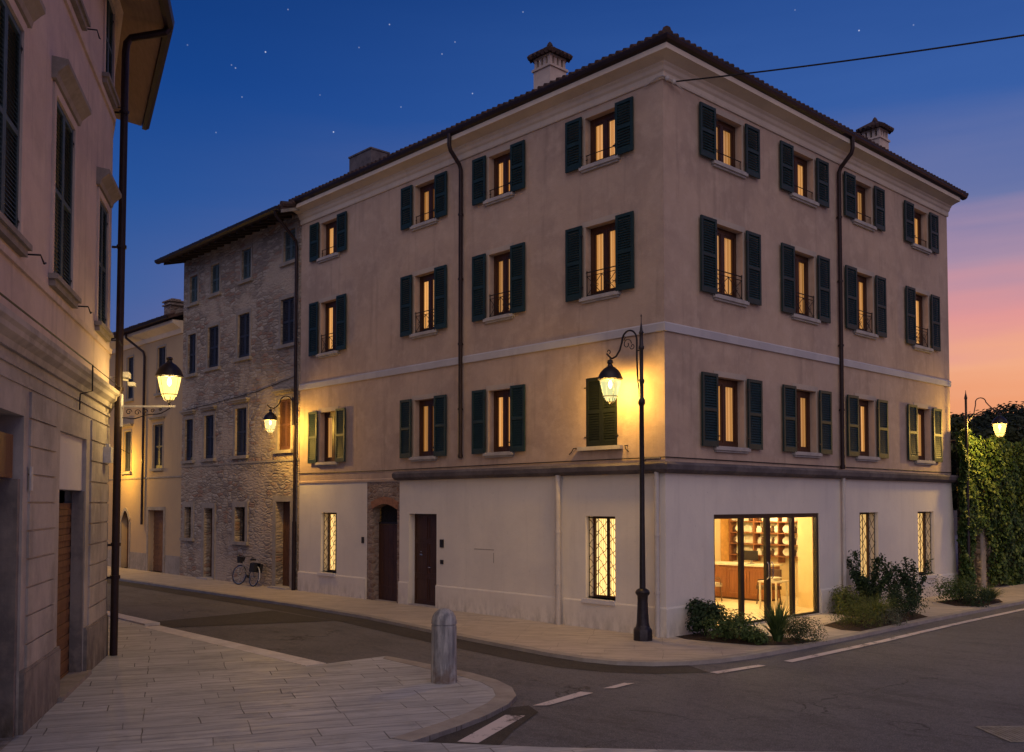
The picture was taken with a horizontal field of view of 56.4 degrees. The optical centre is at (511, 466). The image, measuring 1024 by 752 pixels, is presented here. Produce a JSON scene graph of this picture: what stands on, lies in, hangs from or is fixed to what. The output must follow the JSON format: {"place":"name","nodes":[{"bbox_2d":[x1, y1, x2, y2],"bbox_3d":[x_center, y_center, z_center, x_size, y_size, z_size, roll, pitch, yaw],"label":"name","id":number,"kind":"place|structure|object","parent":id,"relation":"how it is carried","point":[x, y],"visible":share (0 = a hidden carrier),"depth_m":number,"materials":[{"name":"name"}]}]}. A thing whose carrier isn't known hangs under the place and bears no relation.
{"place":"outdoors","nodes":[
{"label":"outdoors","id":0,"kind":"place"},
{"bbox_2d":[0,0,174,750],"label":"building","id":1,"kind":"structure","parent":0,"point":[78,78],"depth_m":13.67,"materials":[{"name":"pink paint"}]},
{"bbox_2d":[0,0,46,264],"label":"window","id":2,"kind":"structure","parent":1,"relation":"in","point":[25,12],"depth_m":11.21,"materials":[{"name":"pink paint"}]},
{"bbox_2d":[56,503,71,679],"bbox_3d":[-6.962,1.963,14.560,0.060,2.794,2.050,1,-2,-14],"label":"slatted door","id":3,"kind":"structure","parent":1,"relation":"in","point":[64,536],"depth_m":15.08,"materials":[{"name":"brown wood"}]},
{"bbox_2d":[48,55,91,313],"bbox_3d":[-6.421,-3.952,13.818,0.391,3.182,1.864,1,-2,-14],"label":"window","id":4,"kind":"structure","parent":1,"relation":"in","point":[67,89],"depth_m":13.73,"materials":[{"name":"pink paint"}]},
{"bbox_2d":[70,0,100,39],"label":"window","id":5,"kind":"structure","parent":1,"relation":"in","point":[78,6],"depth_m":14.60,"materials":[{"name":"pink paint"}]},
{"bbox_2d":[94,167,121,345],"bbox_3d":[-7.240,-3.668,17.027,0.391,2.862,1.504,1,-2,-14],"label":"window","id":6,"kind":"structure","parent":1,"relation":"in","point":[108,191],"depth_m":16.92,"materials":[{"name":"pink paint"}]},
{"bbox_2d":[102,0,127,114],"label":"window","id":7,"kind":"structure","parent":1,"relation":"in","point":[109,19],"depth_m":17.42,"materials":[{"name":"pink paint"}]},
{"bbox_2d":[120,357,183,426],"bbox_3d":[-6.625,-1.370,17.582,1.130,1.288,0.500,0,-2,0],"label":"bracket lantern","id":8,"kind":"object","parent":1,"relation":"attached to","point":[169,369],"visible":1,"depth_m":17.55,"materials":[{"name":"black metal"}]},
{"bbox_2d":[106,298,183,574],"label":"building","id":9,"kind":"structure","parent":0,"point":[150,518],"depth_m":39.42,"materials":[{"name":"yellow paint"}]},
{"bbox_2d":[121,423,133,473],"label":"window","id":10,"kind":"structure","parent":9,"relation":"in","point":[128,447],"depth_m":41.20,"materials":[{"name":"stone"}]},
{"bbox_2d":[124,354,133,401],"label":"window","id":11,"kind":"structure","parent":9,"relation":"in","point":[131,360],"depth_m":41.21,"materials":[{"name":"stone"}]},
{"bbox_2d":[148,415,164,470],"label":"window","id":12,"kind":"structure","parent":9,"relation":"in","point":[159,429],"depth_m":38.90,"materials":[{"name":"stone"}]},
{"bbox_2d":[153,510,162,571],"bbox_3d":[-14.275,3.049,38.922,0.050,2.495,1.500,2,-3,-43],"label":"door","id":13,"kind":"structure","parent":9,"relation":"in","point":[158,514],"depth_m":39.12,"materials":[{"name":"brown wood"}]},
{"bbox_2d":[154,344,166,395],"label":"window","id":14,"kind":"structure","parent":9,"relation":"in","point":[162,351],"depth_m":38.90,"materials":[{"name":"stone"}]},
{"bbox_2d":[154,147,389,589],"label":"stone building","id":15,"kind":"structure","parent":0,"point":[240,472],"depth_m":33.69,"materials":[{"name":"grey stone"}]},
{"bbox_2d":[179,502,193,540],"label":"window","id":16,"kind":"structure","parent":15,"relation":"in","point":[184,504],"depth_m":36.62,"materials":[{"name":"stone"}]},
{"bbox_2d":[179,409,195,463],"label":"window","id":17,"kind":"structure","parent":15,"relation":"in","point":[190,423],"depth_m":36.79,"materials":[{"name":"stone"}]},
{"bbox_2d":[183,329,197,377],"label":"window","id":18,"kind":"structure","parent":15,"relation":"in","point":[193,338],"depth_m":36.82,"materials":[{"name":"glass"}]},
{"bbox_2d":[186,271,198,307],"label":"window","id":19,"kind":"structure","parent":15,"relation":"in","point":[195,280],"depth_m":36.82,"materials":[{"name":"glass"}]},
{"bbox_2d":[198,405,216,461],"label":"window","id":20,"kind":"structure","parent":15,"relation":"in","point":[210,420],"depth_m":35.55,"materials":[{"name":"glass"}]},
{"bbox_2d":[203,321,220,371],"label":"window","id":21,"kind":"structure","parent":15,"relation":"in","point":[214,345],"depth_m":35.52,"materials":[{"name":"glass"}]},
{"bbox_2d":[207,259,221,298],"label":"window","id":22,"kind":"structure","parent":15,"relation":"in","point":[216,269],"depth_m":35.50,"materials":[{"name":"stone"}]},
{"bbox_2d":[229,501,248,544],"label":"window","id":23,"kind":"structure","parent":15,"relation":"in","point":[244,504],"depth_m":33.62,"materials":[{"name":"stone"}]},
{"bbox_2d":[229,397,249,458],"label":"window","id":24,"kind":"structure","parent":15,"relation":"in","point":[242,414],"depth_m":33.74,"materials":[{"name":"glass"}]},
{"bbox_2d":[233,308,251,362],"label":"window","id":25,"kind":"structure","parent":15,"relation":"in","point":[245,320],"depth_m":33.78,"materials":[{"name":"stone"}]},
{"bbox_2d":[237,243,252,284],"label":"window","id":26,"kind":"structure","parent":15,"relation":"in","point":[248,254],"depth_m":33.75,"materials":[{"name":"stone"}]},
{"bbox_2d":[263,396,297,434],"bbox_3d":[-7.381,-1.620,30.495,1.191,1.297,0.462,2,-3,-43],"label":"wall lantern","id":27,"kind":"object","parent":15,"relation":"attached to","point":[270,416],"depth_m":30.21,"materials":[{"name":"metal"}]},
{"bbox_2d":[271,387,293,453],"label":"window","id":28,"kind":"structure","parent":15,"relation":"in","point":[286,427],"depth_m":31.53,"materials":[{"name":"stone"}]},
{"bbox_2d":[276,292,294,349],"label":"window","id":29,"kind":"structure","parent":15,"relation":"in","point":[288,305],"depth_m":31.64,"materials":[{"name":"stone"}]},
{"bbox_2d":[283,502,289,585],"bbox_3d":[-7.306,2.592,31.534,0.062,2.840,0.930,2,-3,-43],"label":"door","id":30,"kind":"structure","parent":15,"relation":"in","point":[286,505],"depth_m":31.68,"materials":[{"name":"brown wood"}]},
{"bbox_2d":[279,223,297,267],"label":"window","id":31,"kind":"structure","parent":15,"relation":"in","point":[290,244],"depth_m":31.62,"materials":[{"name":"stone"}]},
{"bbox_2d":[0,617,781,751],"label":"pavement","id":32,"kind":"structure","parent":0,"point":[147,690],"depth_m":13.23,"materials":[{"name":"stone"}]},
{"bbox_2d":[431,608,456,683],"bbox_3d":[-1.067,2.809,14.994,0.408,1.150,0.408,2,-3,-43],"label":"bollard","id":33,"kind":"object","parent":32,"relation":"on","point":[443,646],"visible":1,"depth_m":14.83,"materials":[{"name":"stone"}]},
{"bbox_2d":[383,656,515,741],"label":"kerb","id":34,"kind":"structure","parent":32,"relation":"on","point":[505,695],"depth_m":13.06,"materials":[{"name":"stone"}]},
{"bbox_2d":[106,535,1023,751],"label":"road","id":35,"kind":"structure","parent":0,"point":[947,689],"depth_m":14.77,"materials":[{"name":"asphalt"}]},
{"bbox_2d":[154,611,332,627],"bbox_3d":[-6.699,3.749,23.034,3.700,0.001,3.000,2,-3,-43],"label":"asphalt patch","id":36,"kind":"object","parent":35,"relation":"on","point":[264,617],"visible":0.8,"depth_m":23.44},
{"bbox_2d":[107,579,708,673],"bbox_3d":[-13.428,4.142,33.169,1.870,0.001,47.792,2,-3,-43],"label":"asphalt patch","id":37,"kind":"object","parent":35,"relation":"on","point":[517,655],"visible":0.84,"depth_m":19.61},
{"bbox_2d":[429,705,537,744],"bbox_3d":[-0.146,3.332,12.191,0.914,0.001,2.697,-1,-2,26],"label":"asphalt patch","id":38,"kind":"object","parent":35,"relation":"on","point":[527,712],"visible":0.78,"depth_m":12.01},
{"bbox_2d":[457,715,523,742],"bbox_3d":[-0.242,3.326,12.141,0.267,0.001,1.603,-1,-2,22],"label":"road marking","id":39,"kind":"object","parent":38,"relation":"on","point":[490,729],"visible":1,"depth_m":12.05,"materials":[{"name":"paint"}]},
{"bbox_2d":[533,692,590,705],"bbox_3d":[0.741,3.396,13.941,0.208,0.001,1.290,-2,-3,39],"label":"road marking","id":40,"kind":"object","parent":35,"relation":"on","point":[567,697],"visible":1,"depth_m":13.96,"materials":[{"name":"paint"}]},
{"bbox_2d":[786,608,1023,661],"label":"road marking","id":41,"kind":"object","parent":35,"relation":"on","point":[859,646],"visible":1,"depth_m":19.98,"materials":[{"name":"paint"}]},
{"bbox_2d":[975,726,1023,742],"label":"storm drain","id":42,"kind":"object","parent":35,"relation":"on","point":[1001,732],"visible":1,"depth_m":11.92,"materials":[{"name":"metal"}]},
{"bbox_2d":[107,566,1023,659],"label":"pavement","id":43,"kind":"structure","parent":0,"point":[590,642],"depth_m":21.81,"materials":[{"name":"stone"}]},
{"bbox_2d":[232,555,262,586],"bbox_3d":[-8.949,3.546,32.347,0.563,1.012,1.751,14,-11,-42],"label":"bicycle","id":44,"kind":"object","parent":43,"relation":"on","point":[256,568],"visible":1,"depth_m":32.21,"materials":[{"name":"metal"}]},
{"bbox_2d":[597,315,651,640],"bbox_3d":[2.350,0.216,19.963,0.543,6.700,1.306,2,-3,-43],"label":"street lamp","id":45,"kind":"object","parent":43,"relation":"on","point":[610,373],"visible":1,"depth_m":19.59,"materials":[{"name":"metal"}]},
{"bbox_2d":[288,26,968,637],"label":"corner building","id":46,"kind":"structure","parent":43,"relation":"on","point":[754,256],"depth_m":23.91,"materials":[{"name":"paint"}]},
{"bbox_2d":[308,406,345,466],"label":"window","id":47,"kind":"structure","parent":46,"relation":"in","point":[335,428],"depth_m":29.78,"materials":[{"name":"green wood"}]},
{"bbox_2d":[308,293,345,358],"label":"window","id":48,"kind":"structure","parent":46,"relation":"in","point":[332,335],"depth_m":29.90,"materials":[{"name":"green wood"}]},
{"bbox_2d":[317,513,336,576],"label":"window","id":49,"kind":"structure","parent":46,"relation":"in","point":[332,517],"depth_m":29.64,"materials":[{"name":"yellow glass"}]},
{"bbox_2d":[309,211,346,262],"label":"window","id":50,"kind":"structure","parent":46,"relation":"in","point":[333,249],"depth_m":29.95,"materials":[{"name":"green wood"}]},
{"bbox_2d":[379,505,396,600],"bbox_3d":[-3.472,2.442,27.365,0.162,2.820,1.200,2,-3,-43],"label":"arched door","id":51,"kind":"structure","parent":46,"relation":"in","point":[388,524],"depth_m":27.47,"materials":[{"name":"brown wood"}]},
{"bbox_2d":[408,514,436,607],"bbox_3d":[-2.343,2.555,25.993,0.280,2.510,1.220,2,-3,-43],"label":"door","id":52,"kind":"structure","parent":46,"relation":"in","point":[425,524],"depth_m":26.13,"materials":[{"name":"brown wood"}]},
{"bbox_2d":[399,393,446,461],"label":"window","id":53,"kind":"structure","parent":46,"relation":"in","point":[432,428],"depth_m":26.18,"materials":[{"name":"green wood"}]},
{"bbox_2d":[400,265,446,338],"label":"window","id":54,"kind":"structure","parent":46,"relation":"in","point":[429,325],"depth_m":26.29,"materials":[{"name":"green wood"}]},
{"bbox_2d":[400,171,446,230],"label":"window","id":55,"kind":"structure","parent":46,"relation":"in","point":[430,214],"depth_m":26.38,"materials":[{"name":"green wood"}]},
{"bbox_2d":[471,382,524,457],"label":"window","id":56,"kind":"structure","parent":46,"relation":"in","point":[509,422],"depth_m":23.96,"materials":[{"name":"green wood"}]},
{"bbox_2d":[472,242,524,323],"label":"window","id":57,"kind":"structure","parent":46,"relation":"in","point":[505,308],"depth_m":24.07,"materials":[{"name":"green wood"}]},
{"bbox_2d":[472,140,524,205],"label":"window","id":58,"kind":"structure","parent":46,"relation":"in","point":[505,188],"depth_m":24.19,"materials":[{"name":"green wood"}]},
{"bbox_2d":[581,516,615,605],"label":"window","id":59,"kind":"structure","parent":46,"relation":"in","point":[603,535],"depth_m":21.46,"materials":[{"name":"yellow glass"}]},
{"bbox_2d":[569,377,628,454],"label":"window","id":60,"kind":"structure","parent":46,"relation":"in","point":[601,418],"depth_m":21.32,"materials":[{"name":"green wood"}]},
{"bbox_2d":[565,211,633,303],"bbox_3d":[2.072,-4.647,21.523,0.424,1.880,2.020,2,-3,-43],"label":"window","id":61,"kind":"structure","parent":46,"relation":"in","point":[606,252],"depth_m":21.60,"materials":[{"name":"green wood"}]},
{"bbox_2d":[565,96,633,173],"bbox_3d":[2.073,-7.415,21.630,0.425,1.380,2.020,2,-3,-43],"label":"window","id":62,"kind":"structure","parent":46,"relation":"in","point":[605,150],"depth_m":21.70,"materials":[{"name":"green wood"}]},
{"bbox_2d":[699,101,759,178],"bbox_3d":[4.880,-7.402,21.974,2.360,1.380,0.424,2,-3,-43],"label":"window","id":63,"kind":"structure","parent":46,"relation":"in","point":[722,157],"depth_m":22.06,"materials":[{"name":"green wood"}]},
{"bbox_2d":[700,214,761,307],"bbox_3d":[4.880,-4.634,21.868,2.360,1.880,0.425,2,-3,-43],"label":"window","id":64,"kind":"structure","parent":46,"relation":"in","point":[724,288],"depth_m":21.98,"materials":[{"name":"green wood"}]},
{"bbox_2d":[701,370,762,453],"bbox_3d":[4.880,-1.206,21.736,2.360,1.820,0.425,2,-3,-43],"label":"window","id":65,"kind":"structure","parent":46,"relation":"in","point":[720,419],"depth_m":21.89,"materials":[{"name":"green wood"}]},
{"bbox_2d":[715,561,781,601],"bbox_3d":[6.718,3.343,27.798,0.820,1.030,2.100,2,-3,-43],"label":"shop counter","id":66,"kind":"object","parent":46,"relation":"on","point":[726,572],"visible":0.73,"depth_m":27.54,"materials":[{"name":"brown wood"}]},
{"bbox_2d":[729,518,797,562],"bbox_3d":[7.741,2.072,28.839,0.368,1.650,2.550,2,-3,-43],"label":"wall shelf","id":67,"kind":"object","parent":46,"relation":"attached to","point":[781,546],"depth_m":28.99,"materials":[{"name":"brown wood"}]},
{"bbox_2d":[714,513,821,627],"bbox_3d":[6.093,2.406,22.651,4.550,2.550,0.190,2,-3,-43],"label":"shop window","id":68,"kind":"structure","parent":46,"relation":"in","point":[740,517],"depth_m":22.63,"materials":[{"name":"black metal"}]},
{"bbox_2d":[756,569,781,604],"bbox_3d":[7.072,3.320,26.276,0.520,0.962,0.576,1,-2,-23],"label":"chair","id":69,"kind":"object","parent":46,"relation":"on","point":[777,572],"visible":0.56,"depth_m":26.23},
{"bbox_2d":[758,580,788,608],"bbox_3d":[6.884,3.386,25.143,0.600,0.740,0.560,2,-3,-43],"label":"side table","id":70,"kind":"object","parent":46,"relation":"on","point":[780,581],"visible":0.71,"depth_m":25.12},
{"bbox_2d":[780,140,828,207],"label":"window","id":71,"kind":"structure","parent":46,"relation":"in","point":[797,169],"depth_m":24.32,"materials":[{"name":"green wood"}]},
{"bbox_2d":[781,242,830,324],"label":"window","id":72,"kind":"structure","parent":46,"relation":"in","point":[799,311],"depth_m":24.24,"materials":[{"name":"green wood"}]},
{"bbox_2d":[782,383,832,457],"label":"window","id":73,"kind":"structure","parent":46,"relation":"in","point":[798,441],"depth_m":24.18,"materials":[{"name":"green wood"}]},
{"bbox_2d":[676,34,1023,81],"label":"overhead cable","id":74,"kind":"object","parent":46,"relation":"attached to","point":[855,59],"visible":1,"depth_m":18.23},
{"bbox_2d":[844,171,885,231],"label":"window","id":75,"kind":"structure","parent":46,"relation":"in","point":[858,216],"depth_m":26.50,"materials":[{"name":"green wood"}]},
{"bbox_2d":[845,265,886,339],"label":"window","id":76,"kind":"structure","parent":46,"relation":"in","point":[859,326],"depth_m":26.45,"materials":[{"name":"green wood"}]},
{"bbox_2d":[847,393,888,461],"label":"window","id":77,"kind":"structure","parent":46,"relation":"in","point":[856,424],"depth_m":26.35,"materials":[{"name":"green wood"}]},
{"bbox_2d":[859,512,877,583],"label":"window","id":78,"kind":"structure","parent":46,"relation":"in","point":[864,516],"depth_m":26.41,"materials":[{"name":"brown wood"}]},
{"bbox_2d":[904,200,938,254],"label":"window","id":79,"kind":"structure","parent":46,"relation":"in","point":[914,237],"depth_m":28.97,"materials":[{"name":"green wood"}]},
{"bbox_2d":[905,286,940,352],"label":"window","id":80,"kind":"structure","parent":46,"relation":"in","point":[916,315],"depth_m":28.91,"materials":[{"name":"green wood"}]},
{"bbox_2d":[907,402,942,464],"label":"window","id":81,"kind":"structure","parent":46,"relation":"in","point":[915,416],"depth_m":28.81,"materials":[{"name":"green wood"}]},
{"bbox_2d":[918,512,937,578],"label":"window","id":82,"kind":"structure","parent":46,"relation":"in","point":[922,516],"depth_m":28.85,"materials":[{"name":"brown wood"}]},
{"bbox_2d":[675,632,812,644],"bbox_3d":[4.758,3.523,19.612,1.750,0.056,2.380,2,-3,-43],"label":"planting bed","id":83,"kind":"object","parent":43,"relation":"on","point":[700,636],"visible":0.65,"depth_m":19.25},
{"bbox_2d":[685,597,725,634],"bbox_3d":[4.058,3.165,19.990,0.863,0.821,0.957,0,-2,12],"label":"shrub","id":84,"kind":"object","parent":83,"relation":"on","point":[700,610],"visible":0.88,"depth_m":19.82,"materials":[{"name":"green plant"}]},
{"bbox_2d":[701,608,762,639],"bbox_3d":[4.462,3.234,19.338,1.122,0.639,1.173,2,-3,-43],"label":"shrub","id":85,"kind":"object","parent":83,"relation":"on","point":[730,627],"visible":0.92,"depth_m":19.23,"materials":[{"name":"green plant"}]},
{"bbox_2d":[737,627,769,644],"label":"shrub","id":86,"kind":"object","parent":83,"relation":"on","point":[757,637],"visible":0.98,"depth_m":18.84,"materials":[{"name":"green plant"}]},
{"bbox_2d":[751,599,800,641],"bbox_3d":[5.311,3.071,19.070,1.226,0.927,1.286,2,-3,-43],"label":"spiky plant","id":87,"kind":"object","parent":83,"relation":"on","point":[775,622],"visible":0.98,"depth_m":18.98,"materials":[{"name":"green plant"}]},
{"bbox_2d":[783,615,827,643],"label":"shrub","id":88,"kind":"object","parent":83,"relation":"on","point":[796,633],"visible":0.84,"depth_m":19.17,"materials":[{"name":"green plant"}]},
{"bbox_2d":[825,607,927,630],"bbox_3d":[8.770,3.671,23.444,5.550,0.056,2.260,2,-3,-43],"label":"planting bed","id":89,"kind":"object","parent":43,"relation":"on","point":[835,625],"visible":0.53,"depth_m":21.85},
{"bbox_2d":[828,584,872,612],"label":"shrub","id":90,"kind":"object","parent":89,"relation":"on","point":[846,597],"visible":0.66,"depth_m":24.03,"materials":[{"name":"green plant"}]},
{"bbox_2d":[825,600,885,627],"bbox_3d":[7.858,3.361,21.673,1.276,0.565,1.308,0,-2,-4],"label":"shrub","id":91,"kind":"object","parent":89,"relation":"on","point":[852,619],"visible":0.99,"depth_m":21.54,"materials":[{"name":"green plant"}]},
{"bbox_2d":[847,550,896,608],"bbox_3d":[9.180,2.943,24.690,1.451,1.622,0.902,-1,-2,21],"label":"tall shrub","id":92,"kind":"object","parent":89,"relation":"on","point":[862,580],"visible":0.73,"depth_m":24.64,"materials":[{"name":"green plant"}]},
{"bbox_2d":[852,593,904,619],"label":"grass clump","id":93,"kind":"object","parent":89,"relation":"on","point":[878,596],"visible":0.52,"depth_m":22.38,"materials":[{"name":"green plant"}]},
{"bbox_2d":[867,607,907,625],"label":"shrub","id":94,"kind":"object","parent":89,"relation":"on","point":[892,619],"visible":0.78,"depth_m":21.95,"materials":[{"name":"green plant"}]},
{"bbox_2d":[880,561,909,607],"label":"tall shrub","id":95,"kind":"object","parent":89,"relation":"on","point":[895,579],"visible":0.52,"depth_m":25.23,"materials":[{"name":"green plant"}]},
{"bbox_2d":[866,581,932,616],"bbox_3d":[9.400,3.258,23.274,1.320,0.890,1.385,0,-2,-12],"label":"shrub","id":96,"kind":"object","parent":89,"relation":"on","point":[908,605],"visible":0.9,"depth_m":23.14,"materials":[{"name":"green plant"}]},
{"bbox_2d":[892,557,932,607],"bbox_3d":[10.568,3.075,25.277,1.045,1.402,0.874,2,-3,-43],"label":"tall shrub","id":97,"kind":"object","parent":89,"relation":"on","point":[908,580],"visible":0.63,"depth_m":25.11,"materials":[{"name":"green plant"}]},
{"bbox_2d":[937,599,1001,606],"bbox_3d":[12.943,3.807,26.996,2.800,0.056,1.350,2,-3,-43],"label":"planting bed","id":98,"kind":"object","parent":43,"relation":"on","point":[956,603],"visible":0.48,"depth_m":26.53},
{"bbox_2d":[929,574,986,603],"bbox_3d":[12.413,3.448,26.726,1.378,0.778,1.695,0,-2,12],"label":"shrub","id":99,"kind":"object","parent":98,"relation":"on","point":[948,593],"visible":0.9,"depth_m":26.62,"materials":[{"name":"green plant"}]},
{"bbox_2d":[957,586,995,606],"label":"shrub","id":100,"kind":"object","parent":98,"relation":"on","point":[979,597],"visible":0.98,"depth_m":25.90,"materials":[{"name":"green plant"}]},
{"bbox_2d":[964,390,1007,590],"bbox_3d":[14.696,0.786,29.576,1.358,6.300,0.462,0,-2,0],"label":"street lamp","id":101,"kind":"object","parent":43,"relation":"on","point":[999,420],"visible":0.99,"depth_m":29.58,"materials":[{"name":"metal"}]},
{"bbox_2d":[951,439,1023,588],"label":"garden wall","id":102,"kind":"structure","parent":43,"relation":"on","point":[982,555],"depth_m":31.26,"materials":[{"name":"stone"}]},
{"bbox_2d":[954,428,1023,587],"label":"ivy","id":103,"kind":"object","parent":102,"relation":"attached to","point":[1009,508],"visible":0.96,"depth_m":31.41,"materials":[{"name":"green plant"}]},
{"bbox_2d":[110,0,1023,418],"label":"sky","id":104,"kind":"structure","parent":0,"point":[260,104],"materials":[{"name":"blue"}]},
{"bbox_2d":[953,510,957,535],"bbox_3d":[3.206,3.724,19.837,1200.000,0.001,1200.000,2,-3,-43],"label":"ground","id":105,"kind":"structure","parent":0,"point":[955,520],"depth_m":151.33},
{"bbox_2d":[107,611,325,665],"bbox_3d":[-17.957,4.118,32.295,0.640,0.149,42.880,2,-3,-43],"label":"kerb strip","id":106,"kind":"object","parent":105,"relation":"on","point":[149,624],"visible":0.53,"depth_m":19.16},
{"bbox_2d":[107,576,1023,665],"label":"kerb","id":107,"kind":"structure","parent":105,"relation":"on","point":[717,659],"depth_m":19.92,"materials":[{"name":"stone"}]},
{"bbox_2d":[950,412,987,508],"bbox_3d":[16.804,1.175,37.569,4.294,6.446,5.362,2,-3,-43],"label":"tree","id":108,"kind":"object","parent":105,"relation":"on","point":[957,422],"visible":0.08,"depth_m":36.09,"materials":[{"name":"green plant"}]},
{"bbox_2d":[952,410,1003,510],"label":"tree","id":109,"kind":"object","parent":105,"relation":"on","point":[981,421],"visible":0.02,"depth_m":44.74,"materials":[{"name":"green plant"}]},
{"bbox_2d":[951,418,1023,508],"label":"tree","id":110,"kind":"object","parent":105,"relation":"on","point":[1014,432],"visible":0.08,"depth_m":37.27,"materials":[{"name":"green plant"}]},
{"bbox_2d":[981,401,1023,416],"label":"tree","id":111,"kind":"object","parent":105,"relation":"on","point":[1005,410],"visible":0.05,"depth_m":48.30,"materials":[{"name":"green plant"}]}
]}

